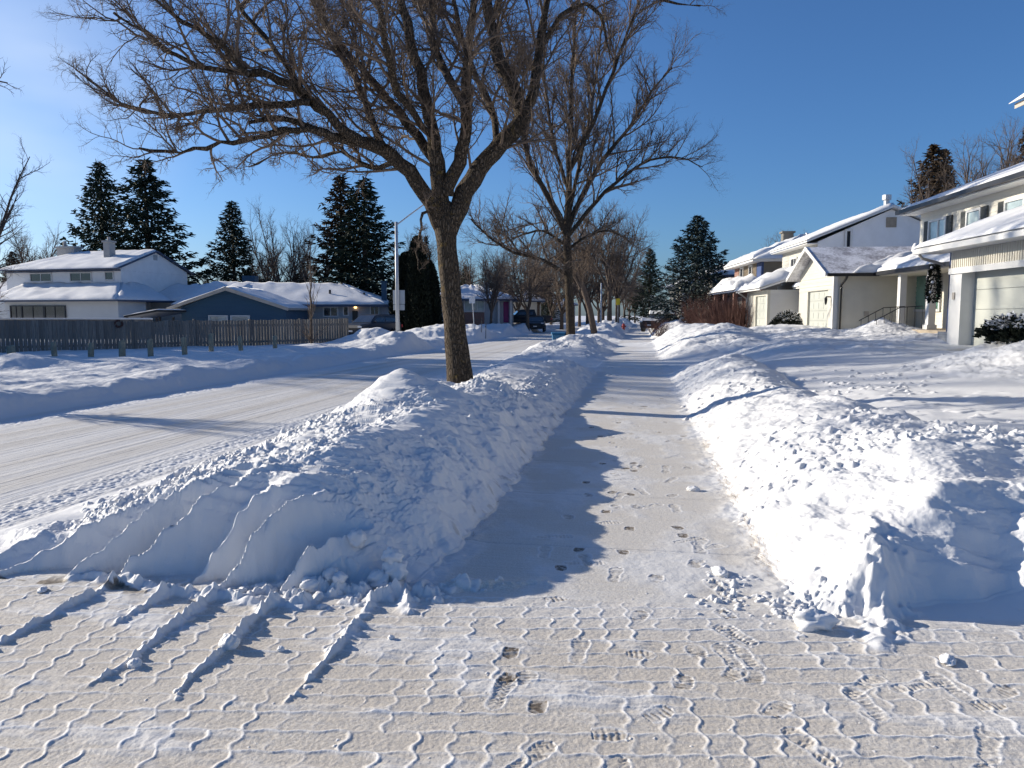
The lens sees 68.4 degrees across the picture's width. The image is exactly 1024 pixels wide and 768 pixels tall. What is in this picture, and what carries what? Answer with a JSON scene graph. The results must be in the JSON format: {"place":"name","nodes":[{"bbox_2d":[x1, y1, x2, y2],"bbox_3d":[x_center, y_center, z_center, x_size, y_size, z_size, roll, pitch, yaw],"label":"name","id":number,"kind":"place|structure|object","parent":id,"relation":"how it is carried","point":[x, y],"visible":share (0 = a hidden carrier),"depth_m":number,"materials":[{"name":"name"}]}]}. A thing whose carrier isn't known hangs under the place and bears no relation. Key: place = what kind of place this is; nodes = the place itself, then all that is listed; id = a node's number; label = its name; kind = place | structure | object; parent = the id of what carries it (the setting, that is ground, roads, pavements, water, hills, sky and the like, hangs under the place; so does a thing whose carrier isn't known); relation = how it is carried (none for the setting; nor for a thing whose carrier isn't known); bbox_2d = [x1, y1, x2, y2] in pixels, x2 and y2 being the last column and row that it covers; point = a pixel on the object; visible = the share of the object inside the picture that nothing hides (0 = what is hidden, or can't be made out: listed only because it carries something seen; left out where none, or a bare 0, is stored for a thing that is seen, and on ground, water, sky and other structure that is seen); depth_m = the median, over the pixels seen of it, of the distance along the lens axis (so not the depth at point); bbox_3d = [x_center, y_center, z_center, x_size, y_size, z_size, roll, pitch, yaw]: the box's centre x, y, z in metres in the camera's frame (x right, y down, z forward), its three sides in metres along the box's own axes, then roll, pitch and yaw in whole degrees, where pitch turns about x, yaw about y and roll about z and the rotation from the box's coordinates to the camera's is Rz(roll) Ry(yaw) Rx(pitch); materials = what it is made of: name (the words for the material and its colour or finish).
{"place":"outdoors","nodes":[
{"label":"outdoors","id":0,"kind":"place"},
{"bbox_2d":[0,322,596,529],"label":"road","id":1,"kind":"structure","parent":0,"point":[52,463],"depth_m":11.37,"materials":[{"name":"snow"}]},
{"bbox_2d":[513,309,551,324],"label":"parked pickup","id":2,"kind":"object","parent":1,"relation":"on","point":[519,316],"visible":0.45,"depth_m":78.83,"materials":[{"name":"paint"}]},
{"bbox_2d":[525,317,545,331],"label":"parked car","id":3,"kind":"object","parent":1,"relation":"on","point":[537,322],"visible":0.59,"depth_m":72.27,"materials":[{"name":"paint"}]},
{"bbox_2d":[0,320,596,419],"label":"snow bank","id":4,"kind":"structure","parent":0,"point":[33,382],"depth_m":20.55,"materials":[{"name":"snow"}]},
{"bbox_2d":[0,251,20,281],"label":"spruce tree","id":5,"kind":"object","parent":4,"relation":"on","point":[13,256],"visible":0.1,"depth_m":88.76,"materials":[{"name":"green plant"}]},
{"bbox_2d":[0,133,51,276],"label":"bare tree","id":6,"kind":"object","parent":4,"relation":"on","point":[4,219],"visible":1,"depth_m":34.74,"materials":[{"name":"brown plant"}]},
{"bbox_2d":[7,221,68,263],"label":"bare tree","id":7,"kind":"object","parent":4,"relation":"on","point":[23,256],"visible":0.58,"depth_m":93.79,"materials":[{"name":"brown plant"}]},
{"bbox_2d":[0,318,152,338],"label":"fence","id":8,"kind":"object","parent":4,"relation":"on","point":[151,321],"visible":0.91,"depth_m":43.83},
{"bbox_2d":[56,159,136,251],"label":"spruce tree","id":9,"kind":"object","parent":4,"relation":"on","point":[100,218],"visible":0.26,"depth_m":75.97,"materials":[{"name":"green plant"}]},
{"bbox_2d":[0,237,249,331],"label":"house","id":10,"kind":"structure","parent":4,"relation":"on","point":[109,281],"depth_m":58.38,"materials":[{"name":"paint"}]},
{"bbox_2d":[9,305,21,319],"bbox_3d":[-37.566,-5.305,57.109,1.150,1.287,0.082,2,5,16],"label":"window","id":11,"kind":"structure","parent":10,"relation":"in","point":[16,311],"depth_m":57.12,"materials":[{"name":"glass"}]},
{"bbox_2d":[21,305,43,319],"bbox_3d":[-36.016,-5.262,56.658,2.157,1.278,0.082,2,5,16],"label":"window","id":12,"kind":"structure","parent":10,"relation":"in","point":[28,311],"depth_m":56.66,"materials":[{"name":"glass"}]},
{"bbox_2d":[29,273,51,281],"bbox_3d":[-37.274,-8.423,59.615,2.207,0.718,0.082,2,5,16],"label":"window","id":13,"kind":"structure","parent":10,"relation":"in","point":[34,277],"depth_m":59.61,"materials":[{"name":"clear glass"}]},
{"bbox_2d":[44,305,65,319],"bbox_3d":[-34.002,-5.207,56.071,1.978,1.266,0.082,2,5,16],"label":"window","id":14,"kind":"structure","parent":10,"relation":"in","point":[50,311],"depth_m":56.07,"materials":[{"name":"glass"}]},
{"bbox_2d":[69,272,91,281],"bbox_3d":[-33.494,-8.309,58.516,2.131,0.735,0.082,2,5,16],"label":"window","id":15,"kind":"structure","parent":10,"relation":"in","point":[73,276],"depth_m":58.52,"materials":[{"name":"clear glass"}]},
{"bbox_2d":[85,157,217,284],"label":"spruce tree","id":16,"kind":"object","parent":4,"relation":"on","point":[142,183],"visible":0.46,"depth_m":73.99,"materials":[{"name":"green plant"}]},
{"bbox_2d":[124,309,185,321],"bbox_3d":[-23.582,-3.960,50.349,2.097,2.111,5.000,0,5,0],"label":"carport","id":17,"kind":"object","parent":4,"relation":"on","point":[157,313],"visible":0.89,"depth_m":49.26,"materials":[{"name":"metal"}]},
{"bbox_2d":[0,318,348,352],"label":"fence","id":18,"kind":"object","parent":4,"relation":"on","point":[252,332],"visible":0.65,"depth_m":31.82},
{"bbox_2d":[200,200,271,284],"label":"spruce tree","id":19,"kind":"object","parent":4,"relation":"on","point":[232,239],"visible":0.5,"depth_m":78.42,"materials":[{"name":"green plant"}]},
{"bbox_2d":[239,229,287,281],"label":"bare tree","id":20,"kind":"object","parent":4,"relation":"on","point":[258,269],"visible":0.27,"depth_m":83.82,"materials":[{"name":"brown plant"}]},
{"bbox_2d":[242,196,315,282],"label":"bare tree","id":21,"kind":"object","parent":4,"relation":"on","point":[272,258],"visible":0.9,"depth_m":74.57,"materials":[{"name":"brown plant"}]},
{"bbox_2d":[166,276,393,332],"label":"house","id":22,"kind":"structure","parent":4,"relation":"on","point":[258,300],"depth_m":57.30,"materials":[{"name":"blue"}]},
{"bbox_2d":[323,307,337,316],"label":"window","id":23,"kind":"structure","parent":22,"relation":"in","point":[327,311],"depth_m":58.20,"materials":[{"name":"clear glass"}]},
{"bbox_2d":[278,211,322,282],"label":"bare tree","id":24,"kind":"object","parent":4,"relation":"on","point":[303,268],"visible":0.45,"depth_m":79.70,"materials":[{"name":"brown plant"}]},
{"bbox_2d":[296,236,328,342],"bbox_3d":[-8.897,-4.115,33.039,1.810,5.199,1.538,5,7,44],"label":"sapling","id":25,"kind":"object","parent":4,"relation":"on","point":[311,339],"visible":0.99,"depth_m":33.24,"materials":[{"name":"brown plant"}]},
{"bbox_2d":[291,174,390,294],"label":"spruce tree","id":26,"kind":"object","parent":4,"relation":"on","point":[336,207],"visible":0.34,"depth_m":66.34,"materials":[{"name":"green plant"}]},
{"bbox_2d":[311,176,405,299],"bbox_3d":[-13.110,-10.960,65.910,10.534,13.760,12.233,5,7,43],"label":"spruce tree","id":27,"kind":"object","parent":4,"relation":"on","point":[364,235],"visible":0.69,"depth_m":64.25,"materials":[{"name":"green plant"}]},
{"bbox_2d":[343,314,402,334],"bbox_3d":[-9.692,-4.007,52.348,2.080,1.680,4.650,3,6,28],"label":"parked car","id":28,"kind":"object","parent":4,"relation":"on","point":[386,321],"visible":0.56,"depth_m":51.66,"materials":[{"name":"metal"}]},
{"bbox_2d":[388,251,419,330],"bbox_3d":[-7.935,-6.615,56.635,2.869,6.652,2.930,1,5,10],"label":"cedar","id":29,"kind":"object","parent":4,"relation":"on","point":[402,260],"visible":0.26,"depth_m":55.92,"materials":[{"name":"green plant"}]},
{"bbox_2d":[395,205,423,331],"bbox_3d":[-4.260,-5.409,35.655,2.701,6.532,0.332,0,5,0],"label":"street lamp","id":30,"kind":"object","parent":4,"relation":"on","point":[397,282],"visible":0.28,"depth_m":35.62,"materials":[{"name":"metal"}]},
{"bbox_2d":[390,227,437,265],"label":"bare tree","id":31,"kind":"object","parent":4,"relation":"on","point":[432,247],"visible":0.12,"depth_m":90.03,"materials":[{"name":"brown plant"}]},
{"bbox_2d":[403,235,433,330],"bbox_3d":[-6.937,-7.069,55.558,2.369,7.753,2.387,1,5,10],"label":"cedar","id":32,"kind":"object","parent":4,"relation":"on","point":[421,278],"visible":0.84,"depth_m":55.00,"materials":[{"name":"green plant"}]},
{"bbox_2d":[419,259,442,324],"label":"cedar","id":33,"kind":"object","parent":4,"relation":"on","point":[435,295],"visible":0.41,"depth_m":56.16,"materials":[{"name":"green plant"}]},
{"bbox_2d":[440,284,517,326],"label":"house","id":34,"kind":"structure","parent":4,"relation":"on","point":[503,311],"depth_m":71.61,"materials":[{"name":"grey"}]},
{"bbox_2d":[464,301,484,311],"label":"window","id":35,"kind":"structure","parent":34,"relation":"in","point":[479,306],"depth_m":71.59,"materials":[{"name":"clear glass"}]},
{"bbox_2d":[457,245,505,285],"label":"bare tree","id":36,"kind":"object","parent":4,"relation":"on","point":[471,276],"visible":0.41,"depth_m":82.87,"materials":[{"name":"brown plant"}]},
{"bbox_2d":[475,248,515,323],"bbox_3d":[-1.437,-8.171,63.711,3.824,7.524,5.127,1,5,8],"label":"bare tree","id":37,"kind":"object","parent":4,"relation":"on","point":[495,291],"visible":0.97,"depth_m":63.33,"materials":[{"name":"brown plant"}]},
{"bbox_2d":[475,243,547,323],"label":"bare tree","id":38,"kind":"object","parent":4,"relation":"on","point":[518,305],"visible":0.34,"depth_m":83.33,"materials":[{"name":"brown plant"}]},
{"bbox_2d":[479,238,557,330],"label":"bare tree","id":39,"kind":"object","parent":4,"relation":"on","point":[529,287],"visible":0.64,"depth_m":69.30,"materials":[{"name":"brown plant"}]},
{"bbox_2d":[513,290,544,323],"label":"house","id":40,"kind":"structure","parent":4,"relation":"on","point":[534,304],"depth_m":89.51,"materials":[{"name":"beige"}]},
{"bbox_2d":[525,243,561,314],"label":"bare tree","id":41,"kind":"object","parent":4,"relation":"on","point":[538,308],"visible":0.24,"depth_m":89.06,"materials":[{"name":"brown plant"}]},
{"bbox_2d":[541,288,559,323],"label":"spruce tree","id":42,"kind":"object","parent":4,"relation":"on","point":[546,309],"visible":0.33,"depth_m":119.06,"materials":[{"name":"green plant"}]},
{"bbox_2d":[536,258,576,324],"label":"bare tree","id":43,"kind":"object","parent":4,"relation":"on","point":[549,305],"visible":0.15,"depth_m":104.22,"materials":[{"name":"brown plant"}]},
{"bbox_2d":[0,359,597,587],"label":"snow bank","id":44,"kind":"structure","parent":0,"point":[419,472],"depth_m":5.15,"materials":[{"name":"snow"}]},
{"bbox_2d":[347,528,366,547],"bbox_3d":[-0.943,0.940,4.596,0.122,0.122,0.116,2,6,22],"label":"snow lump","id":45,"kind":"object","parent":44,"relation":"on","point":[356,537],"visible":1,"depth_m":4.55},
{"bbox_2d":[367,569,389,587],"bbox_3d":[-0.777,1.150,4.441,0.143,0.134,0.151,1,5,15],"label":"snow lump","id":46,"kind":"object","parent":44,"relation":"on","point":[376,578],"visible":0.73,"depth_m":4.39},
{"bbox_2d":[382,561,407,581],"bbox_3d":[-0.692,1.113,4.464,0.156,0.162,0.167,-1,5,-9],"label":"snow lump","id":47,"kind":"object","parent":46,"relation":"on","point":[398,571],"visible":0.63,"depth_m":4.41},
{"bbox_2d":[381,547,403,564],"bbox_3d":[-0.709,1.025,4.474,0.128,0.121,0.139,-3,6,-27],"label":"snow lump","id":48,"kind":"object","parent":47,"relation":"on","point":[391,555],"visible":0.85,"depth_m":4.44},
{"bbox_2d":[32,0,728,382],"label":"bare tree","id":49,"kind":"object","parent":44,"relation":"on","point":[446,216],"visible":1,"depth_m":12.47,"materials":[{"name":"brown plant"}]},
{"bbox_2d":[0,562,1023,767],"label":"driveway","id":50,"kind":"structure","parent":0,"point":[452,677],"depth_m":3.30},
{"bbox_2d":[127,658,141,668],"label":"snow lump","id":51,"kind":"object","parent":50,"relation":"on","point":[133,663],"visible":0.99,"depth_m":3.43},
{"bbox_2d":[218,633,240,650],"bbox_3d":[-1.367,1.250,3.639,0.104,0.100,0.098,2,6,24],"label":"snow lump","id":52,"kind":"object","parent":50,"relation":"on","point":[228,641],"visible":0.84,"depth_m":3.61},
{"bbox_2d":[299,576,318,592],"bbox_3d":[-1.170,1.167,4.372,0.122,0.110,0.131,3,6,29],"label":"snow lump","id":53,"kind":"object","parent":50,"relation":"on","point":[309,584],"visible":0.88,"depth_m":4.33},
{"bbox_2d":[322,567,337,582],"bbox_3d":[-1.061,1.123,4.416,0.112,0.111,0.107,0,5,-4],"label":"snow lump","id":54,"kind":"object","parent":50,"relation":"on","point":[328,573],"visible":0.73,"depth_m":4.38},
{"bbox_2d":[332,571,347,582],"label":"snow lump","id":55,"kind":"object","parent":50,"relation":"on","point":[340,576],"visible":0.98,"depth_m":4.33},
{"bbox_2d":[793,608,839,631],"bbox_3d":[1.554,1.217,3.853,0.237,0.144,0.139,0,5,5],"label":"snow lump","id":56,"kind":"object","parent":50,"relation":"on","point":[811,620],"visible":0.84,"depth_m":3.81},
{"bbox_2d":[939,653,955,665],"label":"snow lump","id":57,"kind":"object","parent":50,"relation":"on","point":[947,659],"visible":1,"depth_m":3.47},
{"bbox_2d":[0,322,1023,624],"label":"snow field","id":58,"kind":"structure","parent":0,"point":[988,412],"depth_m":9.54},
{"bbox_2d":[621,248,669,321],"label":"spruce tree","id":59,"kind":"object","parent":58,"relation":"on","point":[651,280],"visible":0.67,"depth_m":118.56,"materials":[{"name":"green plant"}]},
{"bbox_2d":[643,318,674,336],"bbox_3d":[9.596,-3.838,49.775,2.292,1.573,2.421,0,5,-3],"label":"bush","id":60,"kind":"object","parent":58,"relation":"on","point":[657,330],"visible":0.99,"depth_m":49.74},
{"bbox_2d":[638,215,733,323],"bbox_3d":[14.724,-8.787,60.879,8.924,9.568,9.455,0,5,4],"label":"spruce tree","id":61,"kind":"object","parent":58,"relation":"on","point":[697,279],"visible":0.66,"depth_m":59.67,"materials":[{"name":"green plant"}]},
{"bbox_2d":[672,290,728,323],"bbox_3d":[13.150,-5.167,52.005,4.323,3.374,4.178,1,5,10],"label":"bush","id":62,"kind":"object","parent":58,"relation":"on","point":[689,320],"visible":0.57,"depth_m":51.81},
{"bbox_2d":[688,263,734,308],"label":"house","id":63,"kind":"structure","parent":58,"relation":"on","point":[731,273],"depth_m":63.87,"materials":[{"name":"paint"}]},
{"bbox_2d":[687,296,740,323],"bbox_3d":[12.917,-4.508,47.567,4.295,2.790,4.067,2,6,25],"label":"bush","id":64,"kind":"object","parent":58,"relation":"on","point":[698,317],"visible":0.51,"depth_m":47.68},
{"bbox_2d":[688,285,751,326],"bbox_3d":[12.887,-4.736,45.627,4.540,3.543,4.387,4,7,40],"label":"bush","id":65,"kind":"object","parent":58,"relation":"on","point":[718,320],"visible":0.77,"depth_m":45.42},
{"bbox_2d":[708,293,753,327],"bbox_3d":[13.829,-4.343,45.005,4.067,2.790,4.295,-3,6,-34],"label":"bush","id":66,"kind":"object","parent":58,"relation":"on","point":[742,317],"visible":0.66,"depth_m":44.31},
{"bbox_2d":[736,194,920,327],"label":"house","id":67,"kind":"structure","parent":58,"relation":"on","point":[884,225],"depth_m":39.05,"materials":[{"name":"paint"}]},
{"bbox_2d":[757,296,765,325],"bbox_3d":[13.969,-4.071,42.017,0.082,1.650,2.250,0,5,4],"label":"garage door","id":68,"kind":"structure","parent":67,"relation":"in","point":[761,301],"depth_m":42.15,"materials":[{"name":"paint"}]},
{"bbox_2d":[844,229,852,246],"bbox_3d":[17.207,-7.330,38.553,0.373,1.168,0.082,0,5,4],"label":"window","id":69,"kind":"structure","parent":67,"relation":"in","point":[848,232],"depth_m":38.54,"materials":[{"name":"clear glass"}]},
{"bbox_2d":[786,161,1023,345],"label":"house","id":70,"kind":"structure","parent":58,"relation":"on","point":[972,244],"depth_m":27.19,"materials":[{"name":"paint"}]},
{"bbox_2d":[809,290,827,326],"bbox_3d":[13.890,-3.303,34.010,0.082,1.780,2.800,0,5,4],"label":"garage door","id":71,"kind":"structure","parent":70,"relation":"in","point":[818,309],"depth_m":34.10,"materials":[{"name":"paint"}]},
{"bbox_2d":[913,276,926,311],"bbox_3d":[16.860,-3.778,31.161,0.082,1.576,1.319,0,5,4],"label":"door","id":72,"kind":"structure","parent":70,"relation":"in","point":[921,280],"depth_m":31.15,"materials":[{"name":"teal glass"}]},
{"bbox_2d":[924,264,942,303],"bbox_3d":[12.962,-3.079,23.175,0.523,1.267,0.612,0,5,4],"label":"garland","id":73,"kind":"object","parent":70,"relation":"attached to","point":[937,276],"visible":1,"depth_m":23.07,"materials":[{"name":"green plant"}]},
{"bbox_2d":[927,216,946,240],"bbox_3d":[16.065,-5.573,28.524,0.082,1.360,1.406,0,5,4],"label":"window","id":74,"kind":"structure","parent":70,"relation":"in","point":[936,227],"depth_m":28.57,"materials":[{"name":"clear glass"}]},
{"bbox_2d":[965,207,980,225],"bbox_3d":[15.863,-5.337,25.955,0.082,1.360,0.959,0,5,4],"label":"window","id":75,"kind":"structure","parent":70,"relation":"in","point":[972,215],"depth_m":25.99,"materials":[{"name":"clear glass"}]},
{"bbox_2d":[971,267,1023,345],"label":"garage door","id":76,"kind":"structure","parent":70,"relation":"in","point":[990,301],"depth_m":20.30,"materials":[{"name":"paint"}]},
{"bbox_2d":[1003,196,1023,211],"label":"window","id":77,"kind":"structure","parent":70,"relation":"in","point":[1012,203],"depth_m":23.59,"materials":[{"name":"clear glass"}]},
{"bbox_2d":[896,143,957,210],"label":"spruce tree","id":78,"kind":"object","parent":58,"relation":"on","point":[934,149],"visible":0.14,"depth_m":68.10,"materials":[{"name":"green plant"}]},
{"bbox_2d":[933,148,958,197],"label":"spruce tree","id":79,"kind":"object","parent":58,"relation":"on","point":[947,155],"visible":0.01,"depth_m":70.20,"materials":[{"name":"green plant"}]},
{"bbox_2d":[897,136,997,208],"bbox_3d":[35.614,-12.547,61.172,8.452,15.734,6.284,3,6,33],"label":"bare tree","id":80,"kind":"object","parent":58,"relation":"on","point":[920,185],"visible":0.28,"depth_m":61.59,"materials":[{"name":"brown plant"}]},
{"bbox_2d":[935,110,1023,199],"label":"bare tree","id":81,"kind":"object","parent":58,"relation":"on","point":[1008,163],"visible":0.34,"depth_m":53.75,"materials":[{"name":"brown plant"}]},
{"bbox_2d":[965,134,1023,187],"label":"bare tree","id":82,"kind":"object","parent":58,"relation":"on","point":[981,162],"visible":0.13,"depth_m":62.42,"materials":[{"name":"brown plant"}]},
{"bbox_2d":[0,0,1023,315],"label":"sky","id":83,"kind":"structure","parent":0,"point":[817,104],"materials":[{"name":"blue"}]},
{"bbox_2d":[495,317,633,362],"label":"snow bank","id":84,"kind":"structure","parent":0,"point":[583,343],"depth_m":30.40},
{"bbox_2d":[535,196,619,333],"bbox_3d":[4.418,-7.467,49.912,5.633,9.409,5.690,1,5,10],"label":"bare tree","id":85,"kind":"object","parent":84,"relation":"on","point":[591,317],"visible":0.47,"depth_m":49.59,"materials":[{"name":"brown plant"}]},
{"bbox_2d":[458,0,726,334],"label":"bare tree","id":86,"kind":"object","parent":84,"relation":"on","point":[565,225],"visible":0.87,"depth_m":32.95,"materials":[{"name":"brown plant"}]},
{"bbox_2d":[587,248,634,319],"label":"bare tree","id":87,"kind":"object","parent":84,"relation":"on","point":[604,307],"visible":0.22,"depth_m":94.25,"materials":[{"name":"brown plant"}]},
{"bbox_2d":[581,192,656,320],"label":"bare tree","id":88,"kind":"object","parent":84,"relation":"on","point":[613,256],"visible":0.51,"depth_m":76.85,"materials":[{"name":"brown plant"}]},
{"bbox_2d":[591,216,659,322],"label":"bare tree","id":89,"kind":"object","parent":84,"relation":"on","point":[622,274],"visible":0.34,"depth_m":81.28,"materials":[{"name":"brown plant"}]},
{"bbox_2d":[597,238,654,316],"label":"bare tree","id":90,"kind":"object","parent":84,"relation":"on","point":[628,286],"visible":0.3,"depth_m":104.06,"materials":[{"name":"brown plant"}]},
{"bbox_2d":[620,249,644,317],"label":"bare tree","id":91,"kind":"object","parent":84,"relation":"on","point":[629,297],"visible":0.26,"depth_m":128.01,"materials":[{"name":"brown plant"}]},
{"bbox_2d":[575,316,642,321],"bbox_3d":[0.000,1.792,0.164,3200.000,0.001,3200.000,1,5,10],"label":"ground","id":92,"kind":"structure","parent":0,"point":[582,318],"depth_m":549.98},
{"bbox_2d":[537,226,595,329],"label":"bare tree","id":93,"kind":"object","parent":92,"relation":"on","point":[562,311],"visible":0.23,"depth_m":87.16,"materials":[{"name":"brown plant"}]},
{"bbox_2d":[573,217,611,323],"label":"bare tree","id":94,"kind":"object","parent":92,"relation":"on","point":[591,280],"visible":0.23,"depth_m":91.33,"materials":[{"name":"brown plant"}]},
{"bbox_2d":[583,264,626,322],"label":"bare tree","id":95,"kind":"object","parent":92,"relation":"on","point":[598,310],"visible":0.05,"depth_m":119.13,"materials":[{"name":"brown plant"}]},
{"bbox_2d":[412,322,813,612],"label":"sidewalk","id":96,"kind":"structure","parent":0,"point":[599,502],"depth_m":5.89,"materials":[{"name":"snow"}]},
{"bbox_2d":[711,566,728,577],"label":"snow lump","id":97,"kind":"object","parent":96,"relation":"on","point":[720,571],"visible":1,"depth_m":4.63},
{"bbox_2d":[473,409,779,578],"bbox_3d":[1.402,0.707,9.237,2.144,0.116,9.476,1,5,10],"label":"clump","id":98,"kind":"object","parent":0,"point":[733,507],"depth_m":5.86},
{"bbox_2d":[649,320,768,358],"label":"snow bank","id":99,"kind":"structure","parent":0,"point":[678,340],"depth_m":30.00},
{"bbox_2d":[639,310,672,331],"bbox_3d":[12.009,-5.181,61.781,2.020,1.760,4.550,3,6,30],"label":"parked car","id":100,"kind":"object","parent":99,"relation":"on","point":[648,321],"visible":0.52,"depth_m":60.33,"materials":[{"name":"paint"}]},
{"bbox_2d":[707,231,809,325],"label":"house","id":101,"kind":"structure","parent":0,"point":[750,267],"depth_m":49.67,"materials":[{"name":"pale stucco"},{"name":"snow"},{"name":"dark glass"}]},
{"bbox_2d":[612,317,1023,395],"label":"snow bank","id":102,"kind":"structure","parent":0,"point":[885,353],"depth_m":18.22,"materials":[{"name":"snow"}]},
{"bbox_2d":[767,310,798,324],"bbox_3d":[13.845,-3.254,37.866,1.990,0.999,1.983,1,5,10],"label":"evergreen shrub","id":103,"kind":"object","parent":102,"relation":"on","point":[779,318],"visible":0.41,"depth_m":37.68,"materials":[{"name":"green plant"}]},
{"bbox_2d":[779,312,801,324],"bbox_3d":[13.989,-3.112,36.867,2.009,0.854,1.997,1,5,10],"label":"evergreen shrub","id":104,"kind":"object","parent":102,"relation":"on","point":[793,319],"visible":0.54,"depth_m":36.59,"materials":[{"name":"green plant"}]},
{"bbox_2d":[972,310,1023,341],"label":"evergreen shrub","id":105,"kind":"object","parent":102,"relation":"on","point":[987,326],"visible":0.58,"depth_m":14.40,"materials":[{"name":"green plant"}]},
{"bbox_2d":[984,314,1023,343],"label":"evergreen shrub","id":106,"kind":"object","parent":102,"relation":"on","point":[1016,330],"visible":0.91,"depth_m":14.00,"materials":[{"name":"green plant"}]},
{"bbox_2d":[672,353,1023,614],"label":"snow bank","id":107,"kind":"structure","parent":0,"point":[855,506],"depth_m":5.24,"materials":[{"name":"snow"}]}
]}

